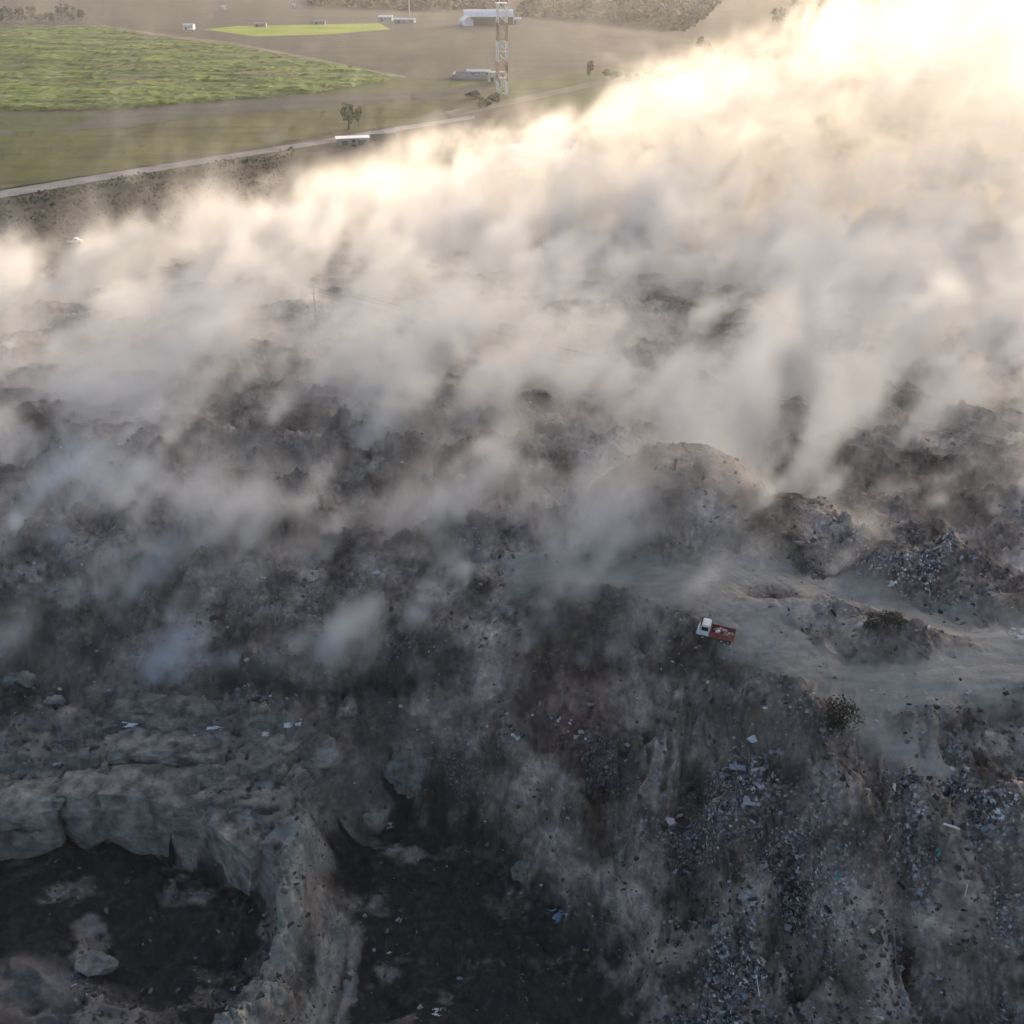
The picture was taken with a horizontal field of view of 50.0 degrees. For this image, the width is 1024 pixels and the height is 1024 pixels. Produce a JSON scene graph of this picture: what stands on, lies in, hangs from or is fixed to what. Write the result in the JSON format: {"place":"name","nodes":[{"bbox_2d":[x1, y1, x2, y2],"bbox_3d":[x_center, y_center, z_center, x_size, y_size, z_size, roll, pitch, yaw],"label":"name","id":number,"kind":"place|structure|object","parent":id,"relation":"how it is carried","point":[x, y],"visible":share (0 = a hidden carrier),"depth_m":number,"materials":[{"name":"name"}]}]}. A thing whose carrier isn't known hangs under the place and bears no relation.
{"place":"outdoors","nodes":[
{"label":"outdoors","id":0,"kind":"place"},
{"bbox_2d":[0,129,15,134],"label":"path","id":1,"kind":"structure","parent":0,"point":[6,132],"depth_m":547.02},
{"bbox_2d":[0,11,92,26],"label":"dark field","id":2,"kind":"structure","parent":0,"point":[28,22],"depth_m":1061.82,"materials":[{"name":"soil"}]},
{"bbox_2d":[0,7,4,21],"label":"tree","id":3,"kind":"object","parent":2,"relation":"on","point":[2,16],"visible":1,"depth_m":1055.98,"materials":[{"name":"green plant"}]},
{"bbox_2d":[0,5,15,21],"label":"tree","id":4,"kind":"object","parent":2,"relation":"on","point":[10,15],"visible":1,"depth_m":1050.91,"materials":[{"name":"green plant"}]},
{"bbox_2d":[13,7,27,20],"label":"tree","id":5,"kind":"object","parent":2,"relation":"on","point":[19,11],"visible":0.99,"depth_m":1062.23,"materials":[{"name":"green plant"}]},
{"bbox_2d":[25,4,35,21],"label":"tree","id":6,"kind":"object","parent":2,"relation":"on","point":[30,13],"visible":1,"depth_m":1056.38,"materials":[{"name":"green plant"}]},
{"bbox_2d":[34,13,45,20],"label":"tree","id":7,"kind":"object","parent":2,"relation":"on","point":[41,17],"visible":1,"depth_m":1059.40,"materials":[{"name":"green plant"}]},
{"bbox_2d":[44,12,55,20],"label":"tree","id":8,"kind":"object","parent":2,"relation":"on","point":[50,16],"visible":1,"depth_m":1060.00,"materials":[{"name":"green plant"}]},
{"bbox_2d":[54,3,65,20],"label":"tree","id":9,"kind":"object","parent":2,"relation":"on","point":[59,10],"visible":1,"depth_m":1062.07,"materials":[{"name":"green plant"}]},
{"bbox_2d":[64,3,75,20],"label":"tree","id":10,"kind":"object","parent":2,"relation":"on","point":[69,15],"visible":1,"depth_m":1065.38,"materials":[{"name":"green plant"}]},
{"bbox_2d":[77,9,84,20],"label":"tree","id":11,"kind":"object","parent":2,"relation":"on","point":[80,13],"visible":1,"depth_m":1061.30,"materials":[{"name":"green plant"}]},
{"bbox_2d":[0,112,104,132],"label":"grass strip","id":12,"kind":"object","parent":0,"point":[30,122],"depth_m":577.39,"materials":[{"name":"green plant"}]},
{"bbox_2d":[45,247,91,267],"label":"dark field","id":13,"kind":"structure","parent":0,"point":[70,257],"depth_m":353.79,"materials":[{"name":"soil"}]},
{"bbox_2d":[28,242,150,247],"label":"path","id":14,"kind":"structure","parent":0,"point":[88,245],"depth_m":365.21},
{"bbox_2d":[67,237,82,243],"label":"pickup","id":15,"kind":"object","parent":14,"relation":"on","point":[75,240],"visible":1,"depth_m":366.56,"materials":[{"name":"white paint"}]},
{"bbox_2d":[0,0,312,34],"bbox_3d":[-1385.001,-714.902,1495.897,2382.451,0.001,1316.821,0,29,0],"label":"ploughed field","id":16,"kind":"structure","parent":0,"point":[142,14],"depth_m":1182.45,"materials":[{"name":"brown soil"}]},
{"bbox_2d":[5,139,378,210],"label":"verge","id":17,"kind":"structure","parent":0,"point":[305,152],"depth_m":460.36,"materials":[{"name":"brown soil"}]},
{"bbox_2d":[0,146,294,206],"bbox_3d":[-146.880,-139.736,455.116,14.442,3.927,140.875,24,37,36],"label":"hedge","id":18,"kind":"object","parent":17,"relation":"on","point":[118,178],"visible":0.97,"depth_m":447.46,"materials":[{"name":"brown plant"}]},
{"bbox_2d":[335,135,369,144],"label":"roadside shed","id":19,"kind":"structure","parent":17,"relation":"on","point":[354,140],"depth_m":518.40,"materials":[{"name":"white paint"}]},
{"bbox_2d":[369,130,396,140],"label":"roadside shed","id":20,"kind":"structure","parent":17,"relation":"on","point":[379,135],"depth_m":528.58,"materials":[{"name":"metal"}]},
{"bbox_2d":[0,25,405,111],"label":"crop","id":21,"kind":"object","parent":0,"point":[63,67],"visible":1,"depth_m":731.47,"materials":[{"name":"green plant"}]},
{"bbox_2d":[0,102,444,188],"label":"dry meadow","id":22,"kind":"structure","parent":0,"point":[32,158],"depth_m":530.87,"materials":[{"name":"green plant"}]},
{"bbox_2d":[340,101,354,128],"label":"tree","id":23,"kind":"object","parent":22,"relation":"on","point":[348,116],"visible":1,"depth_m":550.92,"materials":[{"name":"green plant"}]},
{"bbox_2d":[353,106,361,126],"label":"tree","id":24,"kind":"object","parent":22,"relation":"on","point":[357,114],"visible":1,"depth_m":556.94,"materials":[{"name":"green plant"}]},
{"bbox_2d":[0,115,474,197],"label":"road","id":25,"kind":"structure","parent":0,"point":[52,185],"depth_m":479.81,"materials":[{"name":"grey asphalt"}]},
{"bbox_2d":[95,23,407,76],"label":"path","id":26,"kind":"structure","parent":0,"point":[213,41],"depth_m":894.25,"materials":[{"name":"brown soil"}]},
{"bbox_2d":[57,87,487,130],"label":"fallow strip","id":27,"kind":"object","parent":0,"point":[125,118],"visible":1,"depth_m":611.24,"materials":[{"name":"soil"}]},
{"bbox_2d":[204,23,388,35],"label":"green strip","id":28,"kind":"object","parent":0,"point":[278,30],"visible":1,"depth_m":994.59,"materials":[{"name":"plant"}]},
{"bbox_2d":[154,15,585,40],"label":"dark field","id":29,"kind":"structure","parent":0,"point":[437,25],"depth_m":1027.29,"materials":[{"name":"soil"}]},
{"bbox_2d":[183,23,195,29],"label":"white shed","id":30,"kind":"structure","parent":29,"relation":"on","point":[188,26],"depth_m":992.94,"materials":[{"name":"paint"}]},
{"bbox_2d":[253,22,266,26],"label":"shed","id":31,"kind":"structure","parent":29,"relation":"on","point":[260,24],"depth_m":1016.53,"materials":[{"name":"metal"}]},
{"bbox_2d":[313,20,325,23],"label":"shed","id":32,"kind":"structure","parent":29,"relation":"on","point":[319,21],"depth_m":1036.45,"materials":[{"name":"metal"}]},
{"bbox_2d":[378,15,392,20],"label":"white shed","id":33,"kind":"structure","parent":29,"relation":"on","point":[385,17],"depth_m":1064.65,"materials":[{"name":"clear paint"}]},
{"bbox_2d":[394,18,415,22],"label":"white shed","id":34,"kind":"structure","parent":29,"relation":"on","point":[404,20],"depth_m":1047.86,"materials":[{"name":"paint"}]},
{"bbox_2d":[459,16,473,25],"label":"white shed","id":35,"kind":"structure","parent":29,"relation":"on","point":[466,21],"depth_m":1020.66,"materials":[{"name":"metal"}]},
{"bbox_2d":[463,9,513,24],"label":"barn","id":36,"kind":"structure","parent":29,"relation":"on","point":[484,17],"depth_m":1029.39,"materials":[{"name":"white metal"}]},
{"bbox_2d":[513,17,521,22],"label":"white shed","id":37,"kind":"structure","parent":29,"relation":"on","point":[516,19],"depth_m":1043.69,"materials":[{"name":"paint"}]},
{"bbox_2d":[235,27,697,79],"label":"ploughed field","id":38,"kind":"structure","parent":0,"point":[535,54],"depth_m":852.83,"materials":[{"name":"soil"}]},
{"bbox_2d":[466,69,490,74],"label":"cabin","id":39,"kind":"object","parent":38,"relation":"on","point":[477,71],"visible":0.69,"depth_m":722.26,"materials":[{"name":"metal"}]},
{"bbox_2d":[452,71,506,78],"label":"compound","id":40,"kind":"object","parent":38,"relation":"on","point":[460,75],"visible":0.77,"depth_m":713.54,"materials":[{"name":"concrete"}]},
{"bbox_2d":[477,95,491,106],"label":"bush","id":41,"kind":"object","parent":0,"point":[487,102],"visible":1,"depth_m":613.51,"materials":[{"name":"green plant"}]},
{"bbox_2d":[0,0,1023,1023],"bbox_3d":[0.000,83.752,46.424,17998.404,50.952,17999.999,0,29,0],"label":"ground","id":42,"kind":"structure","parent":0,"point":[858,243],"depth_m":165.62,"materials":[{"name":"grey soil"}]},
{"bbox_2d":[0,198,8,219],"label":"tree","id":43,"kind":"object","parent":42,"relation":"on","point":[4,213],"visible":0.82,"depth_m":387.67,"materials":[{"name":"green plant"}]},
{"bbox_2d":[0,216,19,237],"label":"bush","id":44,"kind":"object","parent":42,"relation":"on","point":[6,227],"visible":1,"depth_m":371.72,"materials":[{"name":"green plant"}]},
{"bbox_2d":[0,670,36,687],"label":"boulder","id":45,"kind":"object","parent":42,"relation":"on","point":[26,679],"visible":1,"depth_m":159.96,"materials":[{"name":"grey stone"}]},
{"bbox_2d":[0,777,66,860],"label":"rock slab","id":46,"kind":"object","parent":42,"relation":"on","point":[31,825],"visible":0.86,"depth_m":142.82,"materials":[{"name":"grey stone"}]},
{"bbox_2d":[38,793,64,810],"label":"boulder","id":47,"kind":"object","parent":46,"relation":"on","point":[57,803],"visible":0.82,"depth_m":142.16,"materials":[{"name":"stone"}]},
{"bbox_2d":[43,695,65,705],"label":"boulder","id":48,"kind":"object","parent":42,"relation":"on","point":[60,700],"visible":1,"depth_m":156.79,"materials":[{"name":"stone"}]},
{"bbox_2d":[55,767,108,848],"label":"rock slab","id":49,"kind":"object","parent":42,"relation":"on","point":[81,814],"visible":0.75,"depth_m":143.87,"materials":[{"name":"grey stone"}]},
{"bbox_2d":[74,950,117,976],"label":"boulder","id":50,"kind":"object","parent":42,"relation":"on","point":[99,962],"visible":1,"depth_m":130.44,"materials":[{"name":"grey stone"}]},
{"bbox_2d":[0,161,285,247],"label":"scrub","id":51,"kind":"object","parent":42,"relation":"on","point":[92,210],"visible":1,"depth_m":409.82,"materials":[{"name":"plant"}]},
{"bbox_2d":[98,763,200,856],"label":"rock slab","id":52,"kind":"object","parent":42,"relation":"on","point":[138,806],"visible":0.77,"depth_m":143.44,"materials":[{"name":"grey stone"}]},
{"bbox_2d":[106,727,220,767],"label":"rock slab","id":53,"kind":"object","parent":42,"relation":"on","point":[135,745],"visible":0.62,"depth_m":148.43,"materials":[{"name":"grey stone"}]},
{"bbox_2d":[121,721,137,727],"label":"metal sheet","id":54,"kind":"object","parent":53,"relation":"on","point":[130,725],"visible":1,"depth_m":152.44,"materials":[{"name":"metal"}]},
{"bbox_2d":[206,726,222,729],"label":"plastic scrap","id":55,"kind":"object","parent":53,"relation":"on","point":[213,727],"visible":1,"depth_m":149.51,"materials":[{"name":"plastic"}]},
{"bbox_2d":[111,693,222,720],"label":"rock slab","id":56,"kind":"object","parent":42,"relation":"on","point":[121,709],"visible":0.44,"depth_m":154.44,"materials":[{"name":"grey stone"}]},
{"bbox_2d":[191,762,251,792],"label":"rock slab","id":57,"kind":"object","parent":42,"relation":"on","point":[237,781],"visible":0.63,"depth_m":143.94,"materials":[{"name":"grey stone"}]},
{"bbox_2d":[198,803,271,895],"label":"rock slab","id":58,"kind":"object","parent":42,"relation":"on","point":[232,849],"visible":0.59,"depth_m":137.93,"materials":[{"name":"grey stone"}]},
{"bbox_2d":[239,798,264,815],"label":"boulder","id":59,"kind":"object","parent":58,"relation":"on","point":[247,811],"visible":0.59,"depth_m":139.83,"materials":[{"name":"stone"}]},
{"bbox_2d":[244,730,303,780],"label":"rock slab","id":60,"kind":"object","parent":42,"relation":"on","point":[274,755],"visible":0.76,"depth_m":145.59,"materials":[{"name":"grey stone"}]},
{"bbox_2d":[284,718,301,727],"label":"metal sheet","id":61,"kind":"object","parent":42,"relation":"on","point":[286,725],"visible":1,"depth_m":148.51,"materials":[{"name":"metal"}]},
{"bbox_2d":[312,283,317,332],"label":"utility pole","id":62,"kind":"object","parent":42,"relation":"on","point":[315,308],"visible":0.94,"depth_m":244.67,"materials":[{"name":"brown wood"}]},
{"bbox_2d":[321,292,970,465],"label":"overhead wire","id":63,"kind":"object","parent":62,"relation":"attached to","point":[645,384],"visible":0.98,"depth_m":207.95,"materials":[{"name":"metal"}]},
{"bbox_2d":[311,286,1023,443],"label":"overhead wire","id":64,"kind":"object","parent":62,"relation":"attached to","point":[684,375],"visible":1,"depth_m":207.10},
{"bbox_2d":[312,293,1022,467],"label":"overhead wire","id":65,"kind":"object","parent":62,"relation":"attached to","point":[677,389],"visible":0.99,"depth_m":205.18,"materials":[{"name":"metal"}]},
{"bbox_2d":[318,283,1022,452],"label":"overhead wire","id":66,"kind":"object","parent":62,"relation":"attached to","point":[699,381],"visible":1,"depth_m":203.76,"materials":[{"name":"metal"}]},
{"bbox_2d":[293,731,343,768],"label":"rock slab","id":67,"kind":"object","parent":42,"relation":"on","point":[325,752],"visible":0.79,"depth_m":147.57,"materials":[{"name":"grey stone"}]},
{"bbox_2d":[363,813,383,826],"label":"boulder","id":68,"kind":"object","parent":42,"relation":"on","point":[371,820],"visible":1,"depth_m":142.02,"materials":[{"name":"stone"}]},
{"bbox_2d":[383,748,423,797],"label":"clay block","id":69,"kind":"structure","parent":42,"relation":"on","point":[403,774],"depth_m":153.07,"materials":[{"name":"grey stone"}]},
{"bbox_2d":[307,0,507,10],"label":"wood","id":70,"kind":"object","parent":42,"relation":"on","point":[439,4],"visible":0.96,"depth_m":1202.14,"materials":[{"name":"brown plant"}]},
{"bbox_2d":[432,1008,441,1015],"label":"plastic bag","id":71,"kind":"object","parent":42,"relation":"on","point":[435,1013],"visible":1,"depth_m":125.50,"materials":[{"name":"plastic"}]},
{"bbox_2d":[0,371,1023,1023],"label":"rubble","id":72,"kind":"object","parent":42,"relation":"on","point":[878,939],"visible":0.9,"depth_m":132.88,"materials":[{"name":"grey stone"}]},
{"bbox_2d":[0,388,1023,1023],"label":"litter","id":73,"kind":"object","parent":42,"relation":"on","point":[720,1012],"visible":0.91,"depth_m":130.52,"materials":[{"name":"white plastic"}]},
{"bbox_2d":[511,859,529,884],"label":"boulder","id":74,"kind":"object","parent":42,"relation":"on","point":[520,871],"visible":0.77,"depth_m":142.50,"materials":[{"name":"grey stone"}]},
{"bbox_2d":[508,143,564,157],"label":"long shed","id":75,"kind":"structure","parent":42,"relation":"on","point":[537,150],"depth_m":495.42,"materials":[{"name":"white paint"}]},
{"bbox_2d":[519,151,525,155],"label":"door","id":76,"kind":"structure","parent":75,"relation":"in","point":[521,153],"depth_m":495.96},
{"bbox_2d":[545,152,551,156],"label":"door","id":77,"kind":"structure","parent":75,"relation":"in","point":[547,154],"depth_m":494.63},
{"bbox_2d":[547,908,566,923],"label":"plastic sheet","id":78,"kind":"object","parent":42,"relation":"on","point":[557,917],"visible":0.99,"depth_m":137.28,"materials":[{"name":"plastic"}]},
{"bbox_2d":[548,139,577,151],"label":"long shed","id":79,"kind":"structure","parent":42,"relation":"on","point":[571,146],"depth_m":505.51,"materials":[{"name":"white paint"}]},
{"bbox_2d":[680,824,699,837],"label":"plastic sheet","id":80,"kind":"object","parent":42,"relation":"on","point":[691,835],"visible":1,"depth_m":130.94,"materials":[{"name":"plastic"}]},
{"bbox_2d":[695,36,704,46],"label":"tree","id":81,"kind":"object","parent":42,"relation":"on","point":[700,39],"visible":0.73,"depth_m":856.45,"materials":[{"name":"green plant"}]},
{"bbox_2d":[696,618,735,644],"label":"truck","id":82,"kind":"object","parent":42,"relation":"on","point":[719,632],"visible":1,"depth_m":137.65,"materials":[{"name":"white paint"}]},
{"bbox_2d":[770,7,785,22],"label":"tree","id":83,"kind":"object","parent":42,"relation":"on","point":[774,11],"visible":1,"depth_m":1046.40,"materials":[{"name":"green plant"}]},
{"bbox_2d":[788,0,802,9],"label":"tree","id":84,"kind":"object","parent":42,"relation":"on","point":[795,2],"visible":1,"depth_m":1177.95,"materials":[{"name":"green plant"}]},
{"bbox_2d":[815,0,830,10],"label":"tree","id":85,"kind":"object","parent":42,"relation":"on","point":[821,3],"visible":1,"depth_m":1156.93,"materials":[{"name":"green plant"}]},
{"bbox_2d":[819,694,864,735],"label":"shrub","id":86,"kind":"object","parent":42,"relation":"on","point":[838,722],"visible":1,"depth_m":127.15,"materials":[{"name":"brown plant"}]},
{"bbox_2d":[863,608,908,631],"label":"shrub","id":87,"kind":"object","parent":42,"relation":"on","point":[892,618],"visible":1,"depth_m":135.88,"materials":[{"name":"brown plant"}]},
{"bbox_2d":[887,580,896,586],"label":"plastic bag","id":88,"kind":"object","parent":42,"relation":"on","point":[891,583],"visible":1,"depth_m":145.70,"materials":[{"name":"plastic"}]},
{"bbox_2d":[935,848,941,856],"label":"plastic scrap","id":89,"kind":"object","parent":42,"relation":"on","point":[938,851],"visible":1,"depth_m":120.07,"materials":[{"name":"plastic"}]},
{"bbox_2d":[943,823,959,829],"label":"plank","id":90,"kind":"object","parent":42,"relation":"on","point":[951,826],"visible":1,"depth_m":120.09,"materials":[{"name":"wood"}]},
{"bbox_2d":[993,808,1004,819],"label":"plastic sheet","id":91,"kind":"object","parent":42,"relation":"on","point":[998,811],"visible":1,"depth_m":120.56,"materials":[{"name":"plastic"}]},
{"bbox_2d":[1007,627,1023,639],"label":"plastic sheet","id":92,"kind":"object","parent":42,"relation":"on","point":[1019,636],"visible":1,"depth_m":138.86,"materials":[{"name":"plastic"}]},
{"bbox_2d":[313,55,852,103],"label":"meadow","id":93,"kind":"structure","parent":0,"point":[771,73],"depth_m":700.05,"materials":[{"name":"green plant"}]},
{"bbox_2d":[464,90,479,98],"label":"bush","id":94,"kind":"object","parent":93,"relation":"on","point":[474,94],"visible":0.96,"depth_m":641.31,"materials":[{"name":"green plant"}]},
{"bbox_2d":[487,92,500,101],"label":"bush","id":95,"kind":"object","parent":93,"relation":"on","point":[496,98],"visible":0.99,"depth_m":628.58,"materials":[{"name":"green plant"}]},
{"bbox_2d":[487,71,504,81],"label":"cabin","id":96,"kind":"object","parent":93,"relation":"on","point":[491,76],"visible":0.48,"depth_m":700.95,"materials":[{"name":"metal"}]},
{"bbox_2d":[497,77,504,84],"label":"cabin","id":97,"kind":"object","parent":93,"relation":"on","point":[501,81],"visible":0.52,"depth_m":689.68,"materials":[{"name":"metal"}]},
{"bbox_2d":[495,2,507,94],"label":"lattice tower","id":98,"kind":"structure","parent":93,"relation":"on","point":[505,25],"depth_m":638.90,"materials":[{"name":"grey metal"}]},
{"bbox_2d":[586,61,593,75],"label":"tree","id":99,"kind":"object","parent":93,"relation":"on","point":[590,66],"visible":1,"depth_m":723.74,"materials":[{"name":"green plant"}]},
{"bbox_2d":[602,69,621,78],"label":"bush","id":100,"kind":"object","parent":93,"relation":"on","point":[606,72],"visible":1,"depth_m":707.96,"materials":[{"name":"green plant"}]},
{"bbox_2d":[624,72,643,82],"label":"bush","id":101,"kind":"object","parent":93,"relation":"on","point":[634,78],"visible":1,"depth_m":693.60,"materials":[{"name":"green plant"}]},
{"bbox_2d":[698,41,714,56],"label":"tree","id":102,"kind":"object","parent":93,"relation":"on","point":[706,49],"visible":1,"depth_m":813.67,"materials":[{"name":"green plant"}]},
{"bbox_2d":[733,49,756,67],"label":"tree","id":103,"kind":"object","parent":93,"relation":"on","point":[752,56],"visible":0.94,"depth_m":758.09,"materials":[{"name":"green plant"}]},
{"bbox_2d":[446,55,721,116],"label":"path","id":104,"kind":"structure","parent":0,"point":[463,111],"depth_m":659.15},
{"bbox_2d":[503,0,757,40],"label":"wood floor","id":105,"kind":"structure","parent":0,"point":[726,17],"depth_m":1052.78,"materials":[{"name":"soil"}]},
{"bbox_2d":[516,0,721,30],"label":"wood","id":106,"kind":"object","parent":105,"relation":"on","point":[678,14],"visible":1,"depth_m":1103.59,"materials":[{"name":"brown plant"}]}
]}

